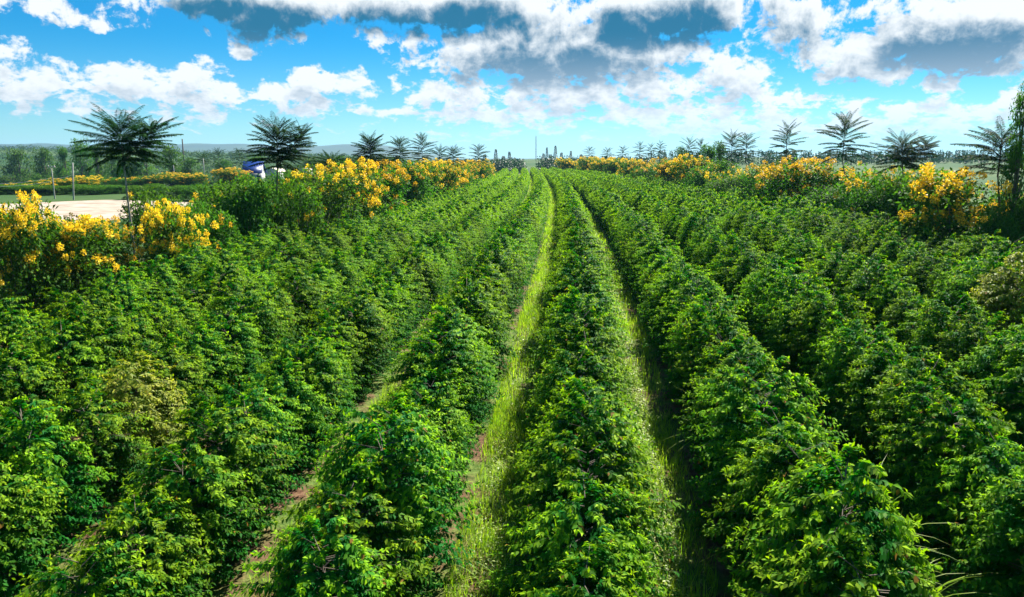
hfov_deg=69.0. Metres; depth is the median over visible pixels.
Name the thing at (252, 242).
coffee bush
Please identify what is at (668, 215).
coffee bush
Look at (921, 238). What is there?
coffee bush
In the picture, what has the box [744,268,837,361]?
coffee bush
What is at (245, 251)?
coffee bush
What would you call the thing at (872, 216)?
coffee bush
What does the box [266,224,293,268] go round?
coffee bush
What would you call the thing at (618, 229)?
coffee bush
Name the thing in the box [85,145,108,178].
leafy tree
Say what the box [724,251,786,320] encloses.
coffee bush
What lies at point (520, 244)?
coffee bush
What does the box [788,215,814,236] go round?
coffee bush
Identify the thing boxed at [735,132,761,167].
feathery tree
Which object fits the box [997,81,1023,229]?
leafy tree
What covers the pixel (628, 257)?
coffee bush
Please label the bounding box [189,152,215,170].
feathery tree
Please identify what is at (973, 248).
coffee bush
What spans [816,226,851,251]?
coffee bush
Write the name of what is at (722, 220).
coffee bush
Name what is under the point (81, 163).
leafy tree
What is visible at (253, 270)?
coffee bush
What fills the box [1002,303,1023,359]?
coffee bush
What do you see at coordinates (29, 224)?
flowering shrub
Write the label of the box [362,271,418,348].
coffee bush
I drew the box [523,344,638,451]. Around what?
coffee bush
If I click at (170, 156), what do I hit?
leafy tree
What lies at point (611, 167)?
flowering shrub
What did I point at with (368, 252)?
coffee bush
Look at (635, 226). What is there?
coffee bush
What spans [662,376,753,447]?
grass clump
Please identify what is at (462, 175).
flowering shrub
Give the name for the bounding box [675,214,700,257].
coffee bush
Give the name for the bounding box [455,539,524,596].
grass clump
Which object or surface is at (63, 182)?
flowering shrub
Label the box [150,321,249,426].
coffee bush
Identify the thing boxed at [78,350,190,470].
coffee bush
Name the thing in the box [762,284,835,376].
coffee bush
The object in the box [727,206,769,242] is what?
coffee bush
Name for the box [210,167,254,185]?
flowering shrub
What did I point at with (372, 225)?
coffee bush
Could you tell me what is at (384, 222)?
coffee bush
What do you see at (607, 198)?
coffee rows
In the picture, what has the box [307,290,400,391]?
coffee bush
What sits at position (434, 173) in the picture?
flowering shrub
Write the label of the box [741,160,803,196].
flowering shrub
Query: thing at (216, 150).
feathery tree
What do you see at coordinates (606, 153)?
feathery tree
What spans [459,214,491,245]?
coffee bush
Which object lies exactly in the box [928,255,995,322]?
coffee bush
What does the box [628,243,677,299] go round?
coffee bush
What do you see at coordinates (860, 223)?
coffee bush
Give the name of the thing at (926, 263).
coffee bush
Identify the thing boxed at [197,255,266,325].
coffee bush
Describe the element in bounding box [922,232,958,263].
coffee bush
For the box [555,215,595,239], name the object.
coffee bush
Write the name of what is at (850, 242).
coffee bush
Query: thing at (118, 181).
flowering shrub
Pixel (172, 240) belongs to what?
flowering shrub
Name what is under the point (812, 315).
coffee bush
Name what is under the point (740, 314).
coffee bush
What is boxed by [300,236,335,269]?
coffee bush
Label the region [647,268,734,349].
coffee bush
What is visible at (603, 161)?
flowering shrub
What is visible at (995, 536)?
coffee bush
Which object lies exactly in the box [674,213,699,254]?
coffee bush
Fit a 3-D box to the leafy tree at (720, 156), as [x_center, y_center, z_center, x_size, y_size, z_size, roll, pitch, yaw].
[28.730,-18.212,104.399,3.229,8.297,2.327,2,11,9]
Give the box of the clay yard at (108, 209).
[0,200,206,221]
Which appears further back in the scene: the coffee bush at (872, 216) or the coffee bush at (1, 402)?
the coffee bush at (872, 216)
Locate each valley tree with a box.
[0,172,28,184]
[31,174,50,180]
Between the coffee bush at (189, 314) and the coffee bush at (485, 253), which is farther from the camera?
the coffee bush at (485, 253)
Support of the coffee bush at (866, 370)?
on the ground at (298, 496)
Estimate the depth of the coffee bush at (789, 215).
44.03 m
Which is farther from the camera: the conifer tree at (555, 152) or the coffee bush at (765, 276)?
the conifer tree at (555, 152)
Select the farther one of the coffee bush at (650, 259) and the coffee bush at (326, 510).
the coffee bush at (650, 259)
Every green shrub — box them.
[0,185,28,194]
[13,184,45,193]
[23,186,66,195]
[46,185,81,194]
[61,184,91,193]
[69,185,108,194]
[92,184,123,194]
[101,184,125,193]
[121,185,156,199]
[143,183,176,199]
[160,185,188,198]
[177,184,215,200]
[207,179,283,246]
[232,173,281,214]
[705,172,756,192]
[745,177,803,199]
[801,181,858,211]
[846,182,897,220]
[876,167,937,225]
[971,204,1023,254]
[986,189,1018,245]
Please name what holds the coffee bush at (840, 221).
on the ground at (298, 496)
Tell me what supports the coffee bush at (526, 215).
on the ground at (298, 496)
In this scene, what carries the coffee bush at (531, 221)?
on the ground at (298, 496)
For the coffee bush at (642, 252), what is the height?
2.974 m
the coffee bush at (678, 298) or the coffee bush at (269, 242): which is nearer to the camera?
the coffee bush at (678, 298)
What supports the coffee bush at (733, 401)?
on the ground at (298, 496)
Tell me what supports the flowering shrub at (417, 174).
on the ground at (298, 496)
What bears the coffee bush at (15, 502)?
on the ground at (298, 496)
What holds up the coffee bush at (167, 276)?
on the ground at (298, 496)
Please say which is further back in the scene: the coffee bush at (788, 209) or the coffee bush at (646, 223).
the coffee bush at (788, 209)
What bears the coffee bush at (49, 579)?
on the ground at (298, 496)
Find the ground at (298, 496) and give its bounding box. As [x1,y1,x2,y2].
[0,148,1023,596]
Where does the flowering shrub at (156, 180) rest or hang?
on the ground at (298, 496)
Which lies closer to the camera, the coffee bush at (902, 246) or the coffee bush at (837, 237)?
the coffee bush at (902, 246)
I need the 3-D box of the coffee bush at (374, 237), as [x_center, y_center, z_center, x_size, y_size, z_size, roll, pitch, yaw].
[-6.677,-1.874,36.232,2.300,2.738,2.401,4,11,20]
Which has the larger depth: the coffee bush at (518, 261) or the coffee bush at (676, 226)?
the coffee bush at (676, 226)
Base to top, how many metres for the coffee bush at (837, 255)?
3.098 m
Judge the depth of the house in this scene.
173.69 m
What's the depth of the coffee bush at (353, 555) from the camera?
9.74 m
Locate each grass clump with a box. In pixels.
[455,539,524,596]
[486,452,524,485]
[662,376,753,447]
[710,453,969,589]
[871,508,1004,596]
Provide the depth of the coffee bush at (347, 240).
39.50 m
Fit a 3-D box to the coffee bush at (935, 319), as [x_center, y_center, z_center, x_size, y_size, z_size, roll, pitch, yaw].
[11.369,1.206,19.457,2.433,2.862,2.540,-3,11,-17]
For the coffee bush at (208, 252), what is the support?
on the ground at (298, 496)
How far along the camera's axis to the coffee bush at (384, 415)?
13.58 m
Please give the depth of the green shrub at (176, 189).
100.60 m
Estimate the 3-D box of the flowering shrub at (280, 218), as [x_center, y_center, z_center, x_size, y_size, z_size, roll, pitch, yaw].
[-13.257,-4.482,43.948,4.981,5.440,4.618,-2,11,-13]
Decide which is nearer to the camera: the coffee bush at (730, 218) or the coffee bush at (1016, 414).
the coffee bush at (1016, 414)
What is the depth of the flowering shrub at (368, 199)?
56.26 m
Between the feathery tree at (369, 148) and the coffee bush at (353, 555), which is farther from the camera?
the feathery tree at (369, 148)
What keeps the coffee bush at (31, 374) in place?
on the ground at (298, 496)
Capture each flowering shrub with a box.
[0,189,81,323]
[0,214,125,312]
[3,182,59,186]
[26,179,51,185]
[43,177,78,185]
[47,212,146,296]
[74,175,106,185]
[103,177,151,185]
[117,186,190,278]
[131,174,172,185]
[137,198,220,273]
[157,172,194,186]
[170,198,245,252]
[173,172,213,186]
[187,178,257,244]
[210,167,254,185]
[256,168,298,230]
[259,176,329,242]
[278,163,369,240]
[311,156,398,226]
[356,157,413,214]
[380,159,436,207]
[407,158,450,200]
[417,158,466,196]
[432,158,479,190]
[456,162,483,184]
[462,158,494,179]
[475,160,496,177]
[554,157,578,169]
[573,156,600,170]
[587,156,619,172]
[602,157,635,173]
[615,158,661,175]
[627,163,662,177]
[648,157,685,182]
[665,153,717,184]
[683,158,740,186]
[704,166,759,190]
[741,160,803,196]
[752,155,868,203]
[803,168,889,199]
[825,160,923,217]
[888,162,1023,246]
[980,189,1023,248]
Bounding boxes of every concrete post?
[47,165,55,198]
[72,163,74,199]
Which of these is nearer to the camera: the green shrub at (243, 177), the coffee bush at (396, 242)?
the coffee bush at (396, 242)
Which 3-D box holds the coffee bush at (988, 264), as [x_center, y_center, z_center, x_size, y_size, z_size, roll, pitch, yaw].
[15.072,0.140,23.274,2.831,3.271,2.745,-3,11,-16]
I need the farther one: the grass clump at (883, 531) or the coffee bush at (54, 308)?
the coffee bush at (54, 308)
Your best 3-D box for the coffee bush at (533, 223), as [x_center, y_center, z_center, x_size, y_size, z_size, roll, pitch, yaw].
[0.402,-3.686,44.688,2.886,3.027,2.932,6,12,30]
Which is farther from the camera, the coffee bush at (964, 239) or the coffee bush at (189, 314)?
the coffee bush at (964, 239)
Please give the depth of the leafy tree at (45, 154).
235.77 m
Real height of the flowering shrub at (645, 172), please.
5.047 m
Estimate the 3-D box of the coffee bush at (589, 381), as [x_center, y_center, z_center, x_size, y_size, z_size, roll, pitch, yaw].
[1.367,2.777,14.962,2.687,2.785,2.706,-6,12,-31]
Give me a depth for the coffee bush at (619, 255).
41.16 m
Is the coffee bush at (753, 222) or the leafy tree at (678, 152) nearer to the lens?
the coffee bush at (753, 222)
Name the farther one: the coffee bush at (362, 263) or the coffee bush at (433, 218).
the coffee bush at (433, 218)
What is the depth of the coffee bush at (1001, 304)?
21.60 m
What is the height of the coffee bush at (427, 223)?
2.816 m
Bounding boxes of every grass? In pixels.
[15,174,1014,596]
[69,233,1015,596]
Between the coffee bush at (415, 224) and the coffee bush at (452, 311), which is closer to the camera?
the coffee bush at (452, 311)
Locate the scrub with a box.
[0,144,402,185]
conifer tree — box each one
[507,152,511,164]
[545,148,548,167]
[553,146,557,159]
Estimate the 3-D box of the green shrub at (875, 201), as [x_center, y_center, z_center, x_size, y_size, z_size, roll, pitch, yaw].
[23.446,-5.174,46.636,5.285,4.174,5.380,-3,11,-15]
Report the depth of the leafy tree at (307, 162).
225.18 m
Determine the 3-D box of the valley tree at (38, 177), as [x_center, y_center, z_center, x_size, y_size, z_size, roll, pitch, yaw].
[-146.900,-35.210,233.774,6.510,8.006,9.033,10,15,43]
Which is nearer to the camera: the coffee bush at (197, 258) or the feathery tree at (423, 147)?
the coffee bush at (197, 258)
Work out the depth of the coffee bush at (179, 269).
29.47 m
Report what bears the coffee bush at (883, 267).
on the ground at (298, 496)
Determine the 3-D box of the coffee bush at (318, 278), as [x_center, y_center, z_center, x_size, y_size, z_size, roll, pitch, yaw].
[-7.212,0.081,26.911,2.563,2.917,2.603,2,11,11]
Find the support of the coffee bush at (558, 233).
on the ground at (298, 496)
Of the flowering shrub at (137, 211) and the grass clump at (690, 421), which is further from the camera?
the flowering shrub at (137, 211)
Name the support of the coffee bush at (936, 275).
on the ground at (298, 496)
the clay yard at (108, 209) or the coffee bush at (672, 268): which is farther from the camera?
the clay yard at (108, 209)
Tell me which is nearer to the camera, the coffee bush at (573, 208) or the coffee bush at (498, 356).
the coffee bush at (498, 356)
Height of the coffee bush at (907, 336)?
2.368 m
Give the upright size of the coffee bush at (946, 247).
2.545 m
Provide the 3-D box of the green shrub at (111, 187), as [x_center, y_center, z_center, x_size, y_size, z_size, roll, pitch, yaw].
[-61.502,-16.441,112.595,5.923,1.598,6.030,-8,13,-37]
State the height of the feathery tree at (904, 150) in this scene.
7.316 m
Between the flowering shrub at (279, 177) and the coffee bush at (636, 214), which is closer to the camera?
the coffee bush at (636, 214)
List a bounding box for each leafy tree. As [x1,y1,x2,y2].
[1,147,38,181]
[32,146,57,180]
[53,145,71,180]
[68,137,94,176]
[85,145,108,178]
[104,147,117,182]
[105,153,135,177]
[125,148,157,177]
[158,145,184,173]
[177,156,205,177]
[214,159,232,177]
[249,156,267,166]
[299,158,320,173]
[675,146,689,160]
[700,143,718,167]
[712,140,727,164]
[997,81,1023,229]
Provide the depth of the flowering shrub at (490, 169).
177.91 m
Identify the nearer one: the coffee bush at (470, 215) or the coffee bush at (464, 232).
the coffee bush at (464, 232)
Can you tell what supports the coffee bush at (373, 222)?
on the ground at (298, 496)
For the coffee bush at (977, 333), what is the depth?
17.99 m
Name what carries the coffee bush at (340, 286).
on the ground at (298, 496)
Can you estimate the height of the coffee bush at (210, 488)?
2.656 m
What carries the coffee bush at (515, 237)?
on the ground at (298, 496)
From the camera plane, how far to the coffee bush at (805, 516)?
9.70 m
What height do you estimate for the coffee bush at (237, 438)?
2.952 m
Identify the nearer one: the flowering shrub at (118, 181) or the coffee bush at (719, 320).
the coffee bush at (719, 320)
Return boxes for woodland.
[464,149,1007,172]
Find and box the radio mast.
[535,136,536,160]
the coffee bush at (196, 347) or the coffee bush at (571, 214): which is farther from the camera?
the coffee bush at (571, 214)
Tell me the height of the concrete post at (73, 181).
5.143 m
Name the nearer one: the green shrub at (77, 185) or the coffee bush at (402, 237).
the coffee bush at (402, 237)
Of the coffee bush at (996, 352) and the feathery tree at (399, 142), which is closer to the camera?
the coffee bush at (996, 352)
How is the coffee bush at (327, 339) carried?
on the ground at (298, 496)
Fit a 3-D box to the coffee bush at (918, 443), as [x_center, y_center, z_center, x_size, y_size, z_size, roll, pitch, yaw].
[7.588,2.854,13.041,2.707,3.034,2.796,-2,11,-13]
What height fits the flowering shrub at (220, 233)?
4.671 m
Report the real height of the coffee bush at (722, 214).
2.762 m
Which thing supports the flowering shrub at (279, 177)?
on the ground at (298, 496)
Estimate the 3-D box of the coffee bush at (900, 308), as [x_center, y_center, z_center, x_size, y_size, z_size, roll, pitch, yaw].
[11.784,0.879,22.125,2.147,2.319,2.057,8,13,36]
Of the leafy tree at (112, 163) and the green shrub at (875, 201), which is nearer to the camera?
the green shrub at (875, 201)
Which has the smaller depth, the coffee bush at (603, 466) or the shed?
the coffee bush at (603, 466)
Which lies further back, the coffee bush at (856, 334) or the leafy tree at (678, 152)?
the leafy tree at (678, 152)
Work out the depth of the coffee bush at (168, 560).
10.70 m
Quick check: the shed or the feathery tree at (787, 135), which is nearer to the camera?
the feathery tree at (787, 135)
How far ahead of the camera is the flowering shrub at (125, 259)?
33.00 m
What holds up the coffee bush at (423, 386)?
on the ground at (298, 496)
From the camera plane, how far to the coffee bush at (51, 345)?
18.03 m
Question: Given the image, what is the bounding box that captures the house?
[242,161,266,180]
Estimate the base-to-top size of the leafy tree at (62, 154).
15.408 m
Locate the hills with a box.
[0,143,457,158]
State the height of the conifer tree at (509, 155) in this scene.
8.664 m
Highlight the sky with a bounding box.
[0,0,1023,158]
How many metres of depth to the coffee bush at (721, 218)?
47.06 m
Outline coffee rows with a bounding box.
[375,167,834,240]
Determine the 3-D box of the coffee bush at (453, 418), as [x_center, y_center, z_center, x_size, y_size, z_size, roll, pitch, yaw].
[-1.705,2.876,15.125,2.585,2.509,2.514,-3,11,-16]
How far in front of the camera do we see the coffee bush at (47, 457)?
13.00 m
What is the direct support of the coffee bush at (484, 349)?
on the ground at (298, 496)
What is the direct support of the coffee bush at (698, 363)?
on the ground at (298, 496)
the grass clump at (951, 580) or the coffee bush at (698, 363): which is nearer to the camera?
the grass clump at (951, 580)
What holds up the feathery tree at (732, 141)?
on the ground at (298, 496)
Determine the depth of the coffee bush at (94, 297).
24.45 m
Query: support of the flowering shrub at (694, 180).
on the ground at (298, 496)
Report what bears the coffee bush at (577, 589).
on the ground at (298, 496)
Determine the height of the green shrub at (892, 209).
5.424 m
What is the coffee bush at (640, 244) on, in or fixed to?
on the ground at (298, 496)
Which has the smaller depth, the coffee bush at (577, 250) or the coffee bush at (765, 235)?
the coffee bush at (577, 250)
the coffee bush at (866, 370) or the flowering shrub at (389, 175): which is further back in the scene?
the flowering shrub at (389, 175)
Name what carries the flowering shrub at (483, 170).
on the ground at (298, 496)
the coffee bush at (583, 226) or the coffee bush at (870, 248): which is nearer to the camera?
the coffee bush at (870, 248)
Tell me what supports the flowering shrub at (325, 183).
on the ground at (298, 496)
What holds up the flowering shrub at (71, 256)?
on the ground at (298, 496)
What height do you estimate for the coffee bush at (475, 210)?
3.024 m
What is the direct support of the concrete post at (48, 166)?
on the ground at (298, 496)
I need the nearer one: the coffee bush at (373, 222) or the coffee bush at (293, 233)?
the coffee bush at (293, 233)
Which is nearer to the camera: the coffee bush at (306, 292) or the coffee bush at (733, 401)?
the coffee bush at (733, 401)
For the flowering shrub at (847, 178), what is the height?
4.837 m
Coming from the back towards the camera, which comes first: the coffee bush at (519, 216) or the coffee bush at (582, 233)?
the coffee bush at (519, 216)
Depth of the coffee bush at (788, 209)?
46.34 m
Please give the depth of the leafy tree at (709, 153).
101.69 m
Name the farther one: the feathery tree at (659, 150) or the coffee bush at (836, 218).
the feathery tree at (659, 150)
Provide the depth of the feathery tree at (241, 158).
168.84 m
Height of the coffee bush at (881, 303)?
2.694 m
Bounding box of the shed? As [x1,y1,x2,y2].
[265,168,285,181]
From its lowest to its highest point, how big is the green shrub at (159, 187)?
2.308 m
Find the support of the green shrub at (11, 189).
on the ground at (298, 496)
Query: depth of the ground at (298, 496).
15.43 m
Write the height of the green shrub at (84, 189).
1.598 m
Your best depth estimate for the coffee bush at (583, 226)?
39.82 m
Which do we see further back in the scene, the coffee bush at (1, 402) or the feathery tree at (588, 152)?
the feathery tree at (588, 152)
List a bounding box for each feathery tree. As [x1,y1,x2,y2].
[64,102,183,266]
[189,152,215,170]
[206,147,228,181]
[229,148,249,170]
[238,111,318,213]
[309,151,352,173]
[350,130,391,167]
[385,136,416,163]
[408,133,436,164]
[429,146,449,163]
[443,144,465,165]
[469,144,489,175]
[585,147,594,156]
[601,148,614,158]
[616,145,628,157]
[630,141,646,159]
[643,144,655,164]
[651,141,666,159]
[679,136,697,158]
[693,139,709,156]
[714,129,747,172]
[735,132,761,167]
[767,118,807,163]
[817,108,876,207]
[867,128,939,173]
[951,116,1023,207]
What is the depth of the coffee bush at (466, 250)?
39.27 m
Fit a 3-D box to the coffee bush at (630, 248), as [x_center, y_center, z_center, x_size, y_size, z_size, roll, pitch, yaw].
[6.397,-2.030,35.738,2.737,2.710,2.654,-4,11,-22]
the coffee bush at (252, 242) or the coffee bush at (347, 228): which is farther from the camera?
the coffee bush at (347, 228)
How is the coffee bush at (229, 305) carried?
on the ground at (298, 496)
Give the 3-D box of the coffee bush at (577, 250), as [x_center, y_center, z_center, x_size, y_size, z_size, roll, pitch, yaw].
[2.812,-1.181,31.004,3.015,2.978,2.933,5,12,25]
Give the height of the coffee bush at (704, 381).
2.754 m
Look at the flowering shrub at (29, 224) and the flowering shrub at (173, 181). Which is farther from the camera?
the flowering shrub at (173, 181)
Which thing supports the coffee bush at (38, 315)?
on the ground at (298, 496)
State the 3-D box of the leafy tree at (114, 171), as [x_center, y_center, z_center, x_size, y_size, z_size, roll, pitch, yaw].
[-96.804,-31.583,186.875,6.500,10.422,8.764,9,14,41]
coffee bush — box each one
[0,297,55,397]
[0,332,79,447]
[0,337,18,390]
[0,391,24,456]
[0,395,117,572]
[0,452,78,596]
[3,302,62,375]
[7,319,112,426]
[12,536,187,596]
[19,372,160,516]
[32,286,103,366]
[32,292,147,402]
[48,286,113,344]
[58,486,222,596]
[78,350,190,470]
[80,265,150,337]
[87,295,169,381]
[103,443,266,596]
[104,260,169,325]
[104,332,218,449]
[124,255,186,305]
[125,295,193,354]
[141,392,299,559]
[149,292,208,357]
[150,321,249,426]
[152,254,205,304]
[163,241,221,302]
[167,277,223,343]
[176,305,274,405]
[180,254,258,325]
[190,246,224,283]
[193,237,244,291]
[196,382,309,512]
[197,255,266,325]
[198,280,291,387]
[218,242,262,266]
[221,255,271,299]
[226,233,273,265]
[228,511,407,596]
[229,355,337,476]
[236,284,299,371]
[242,228,280,260]
[249,259,283,290]
[249,280,311,359]
[251,336,363,453]
[256,226,283,262]
[257,236,311,280]
[259,250,295,286]
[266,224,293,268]
[266,268,332,339]
[269,455,440,596]
[272,222,305,248]
[275,262,340,334]
[279,325,359,426]
[286,236,320,274]
[292,405,481,596]
[296,307,376,403]
[298,264,350,311]
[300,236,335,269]
[301,234,336,266]
[303,247,364,311]
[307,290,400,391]
[312,221,348,259]
[322,250,367,291]
[322,289,399,374]
[324,219,365,251]
[327,226,351,256]
[330,392,467,552]
[336,278,411,360]
[338,213,375,240]
[338,247,377,298]
[341,220,366,242]
[345,241,386,282]
[358,231,396,267]
[358,236,398,277]
[360,259,424,331]
[361,216,379,233]
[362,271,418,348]
[363,227,406,257]
[365,216,382,229]
[370,379,485,505]
[373,215,395,231]
[373,217,392,231]
[374,368,482,463]
[378,221,411,255]
[380,262,434,325]
[382,327,503,432]
[384,241,444,316]
[386,223,411,246]
[392,244,448,310]
[394,220,424,241]
[395,303,504,419]
[397,223,421,244]
[404,217,427,240]
[404,230,464,292]
[405,298,503,399]
[408,218,433,238]
[408,246,451,300]
[414,210,446,248]
[414,214,435,239]
[422,273,518,380]
[423,212,445,232]
[425,230,468,279]
[425,246,457,290]
[431,284,508,363]
[432,266,513,349]
[433,239,459,286]
[437,222,474,275]
[442,222,478,260]
[443,219,481,256]
[446,225,476,266]
[450,261,517,323]
[451,230,474,268]
[455,217,483,252]
[456,243,528,317]
[459,208,491,240]
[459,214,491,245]
[459,217,485,244]
[467,206,493,242]
[468,245,520,309]
[472,226,533,295]
[483,468,667,596]
[484,241,534,302]
[487,217,538,266]
[487,237,536,283]
[492,231,533,279]
[501,226,541,277]
[503,213,545,257]
[503,418,691,596]
[506,217,541,255]
[507,209,540,242]
[508,528,645,596]
[509,209,545,249]
[511,370,665,550]
[514,211,543,250]
[523,306,635,414]
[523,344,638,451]
[527,374,654,503]
[529,282,634,378]
[531,326,641,422]
[534,293,625,368]
[536,249,622,326]
[536,284,617,332]
[538,267,629,334]
[542,221,616,284]
[543,245,613,297]
[543,264,602,309]
[544,246,608,291]
[547,236,614,281]
[551,208,594,244]
[553,211,593,246]
[553,222,588,242]
[554,213,601,248]
[554,225,595,257]
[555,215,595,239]
[555,229,606,261]
[558,202,591,228]
[558,226,595,247]
[606,209,627,243]
[607,207,632,246]
[608,213,655,257]
[609,210,640,248]
[612,211,653,251]
[614,217,664,267]
[614,219,650,259]
[616,213,658,264]
[616,228,667,279]
[619,235,642,274]
[620,233,674,288]
[624,234,690,293]
[625,233,665,284]
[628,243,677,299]
[628,250,675,306]
[636,256,715,332]
[636,258,712,346]
[637,254,690,313]
[642,258,696,321]
[643,278,738,367]
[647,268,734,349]
[658,205,693,244]
[659,207,670,232]
[659,293,770,406]
[662,208,690,245]
[664,313,767,427]
[666,295,750,387]
[667,212,698,251]
[672,351,795,476]
[673,209,722,262]
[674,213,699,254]
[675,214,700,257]
[681,401,854,563]
[682,225,724,267]
[685,333,803,451]
[686,224,714,264]
[686,356,855,522]
[688,233,718,275]
[691,232,733,282]
[699,229,744,276]
[700,420,878,596]
[704,231,769,300]
[708,243,763,311]
[709,250,745,291]
[711,206,730,227]
[716,209,731,230]
[717,208,749,232]
[719,207,744,239]
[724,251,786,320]
[725,211,756,237]
[725,442,942,596]
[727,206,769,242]
[732,251,816,337]
[733,525,942,596]
[736,223,772,249]
[736,272,785,328]
[737,213,774,242]
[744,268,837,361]
[745,214,792,254]
[749,282,805,350]
[754,224,789,261]
[759,226,798,259]
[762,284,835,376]
[766,206,791,226]
[766,232,804,269]
[767,228,823,272]
[771,204,800,223]
[773,283,876,394]
[781,232,820,273]
[782,209,805,231]
[787,206,833,237]
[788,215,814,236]
[795,244,834,281]
[796,212,842,244]
[796,309,882,414]
[800,249,848,289]
[805,223,836,261]
[805,241,867,311]
[809,318,910,437]
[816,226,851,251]
[823,205,846,227]
[825,223,868,256]
[826,210,848,225]
[829,341,963,466]
[830,252,899,324]
[833,211,858,229]
[834,227,873,261]
[839,207,868,231]
[839,255,915,335]
[847,229,891,266]
[848,217,873,237]
[853,269,924,345]
[857,210,886,236]
[857,225,906,268]
[858,353,1002,498]
[862,370,1022,549]
[863,211,902,241]
[869,231,928,292]
[874,289,938,358]
[876,218,910,239]
[885,294,958,373]
[890,217,935,249]
[890,242,938,294]
[900,247,959,299]
[901,420,1023,595]
[905,290,1000,389]
[907,227,941,259]
[918,257,976,311]
[920,309,1023,415]
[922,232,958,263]
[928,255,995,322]
[931,234,972,273]
[939,465,1023,596]
[944,251,1023,334]
[944,323,1023,436]
[946,232,998,267]
[956,229,1009,267]
[965,236,1023,299]
[966,252,1023,349]
[967,314,1023,460]
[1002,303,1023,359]
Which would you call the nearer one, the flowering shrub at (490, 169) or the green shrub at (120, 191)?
the green shrub at (120, 191)
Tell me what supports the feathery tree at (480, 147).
on the ground at (298, 496)
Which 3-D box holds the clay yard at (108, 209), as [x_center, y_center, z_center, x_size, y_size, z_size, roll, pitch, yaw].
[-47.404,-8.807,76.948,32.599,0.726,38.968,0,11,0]
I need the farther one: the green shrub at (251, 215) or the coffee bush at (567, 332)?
the green shrub at (251, 215)
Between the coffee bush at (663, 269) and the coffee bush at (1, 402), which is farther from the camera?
the coffee bush at (663, 269)
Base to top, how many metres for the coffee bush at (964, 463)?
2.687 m
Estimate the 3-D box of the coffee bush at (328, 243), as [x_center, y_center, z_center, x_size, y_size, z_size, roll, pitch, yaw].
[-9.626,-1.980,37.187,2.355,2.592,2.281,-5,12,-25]
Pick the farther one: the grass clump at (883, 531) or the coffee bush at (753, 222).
the coffee bush at (753, 222)
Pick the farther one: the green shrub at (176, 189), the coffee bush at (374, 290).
the green shrub at (176, 189)
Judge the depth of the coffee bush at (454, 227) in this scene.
37.60 m
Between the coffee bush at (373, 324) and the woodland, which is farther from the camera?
the woodland
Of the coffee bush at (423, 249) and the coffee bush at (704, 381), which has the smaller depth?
the coffee bush at (704, 381)
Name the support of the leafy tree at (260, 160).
on the ground at (298, 496)
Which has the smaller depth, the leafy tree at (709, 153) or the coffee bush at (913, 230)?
the coffee bush at (913, 230)
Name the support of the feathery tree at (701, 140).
on the ground at (298, 496)
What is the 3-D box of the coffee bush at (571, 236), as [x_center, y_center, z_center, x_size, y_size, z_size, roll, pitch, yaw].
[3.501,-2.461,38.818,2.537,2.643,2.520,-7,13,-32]
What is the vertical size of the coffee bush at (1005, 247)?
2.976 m
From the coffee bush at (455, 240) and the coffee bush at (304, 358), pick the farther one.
the coffee bush at (455, 240)
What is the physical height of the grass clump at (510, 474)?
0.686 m
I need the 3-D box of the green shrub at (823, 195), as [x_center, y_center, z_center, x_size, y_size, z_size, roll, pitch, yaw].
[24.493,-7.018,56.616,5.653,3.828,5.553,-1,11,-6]
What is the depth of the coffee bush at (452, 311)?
19.89 m
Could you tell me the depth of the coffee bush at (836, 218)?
45.24 m
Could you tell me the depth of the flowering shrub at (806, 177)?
59.93 m
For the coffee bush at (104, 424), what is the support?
on the ground at (298, 496)
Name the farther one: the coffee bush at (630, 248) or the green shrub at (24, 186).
the green shrub at (24, 186)
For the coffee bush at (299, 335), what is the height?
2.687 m
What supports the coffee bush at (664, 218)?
on the ground at (298, 496)
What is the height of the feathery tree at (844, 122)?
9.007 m
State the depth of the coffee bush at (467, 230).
41.78 m
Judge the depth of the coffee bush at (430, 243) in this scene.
32.42 m
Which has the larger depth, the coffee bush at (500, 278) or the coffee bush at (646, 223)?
the coffee bush at (646, 223)
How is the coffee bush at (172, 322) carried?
on the ground at (298, 496)
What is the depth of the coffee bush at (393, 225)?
39.83 m
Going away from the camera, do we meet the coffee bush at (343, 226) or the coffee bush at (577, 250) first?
the coffee bush at (577, 250)
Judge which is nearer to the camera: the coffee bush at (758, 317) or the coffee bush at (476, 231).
the coffee bush at (758, 317)
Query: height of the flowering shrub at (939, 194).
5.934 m
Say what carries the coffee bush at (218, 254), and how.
on the ground at (298, 496)
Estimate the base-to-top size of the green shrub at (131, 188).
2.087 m
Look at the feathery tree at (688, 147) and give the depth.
113.59 m
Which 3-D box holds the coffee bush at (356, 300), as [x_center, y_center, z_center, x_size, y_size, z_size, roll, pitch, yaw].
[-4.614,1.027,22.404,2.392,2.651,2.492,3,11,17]
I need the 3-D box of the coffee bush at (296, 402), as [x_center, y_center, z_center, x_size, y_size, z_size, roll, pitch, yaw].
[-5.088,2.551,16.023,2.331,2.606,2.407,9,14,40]
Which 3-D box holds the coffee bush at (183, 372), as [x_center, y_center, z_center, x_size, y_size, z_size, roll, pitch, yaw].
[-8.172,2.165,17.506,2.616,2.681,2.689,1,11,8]
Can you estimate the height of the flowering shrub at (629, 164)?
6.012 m
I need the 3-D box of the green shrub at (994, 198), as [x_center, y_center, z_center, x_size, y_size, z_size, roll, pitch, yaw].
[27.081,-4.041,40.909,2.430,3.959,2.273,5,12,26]
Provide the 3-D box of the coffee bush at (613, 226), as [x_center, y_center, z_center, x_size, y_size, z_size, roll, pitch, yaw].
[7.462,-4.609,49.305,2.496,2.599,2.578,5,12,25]
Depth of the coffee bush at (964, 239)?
30.66 m

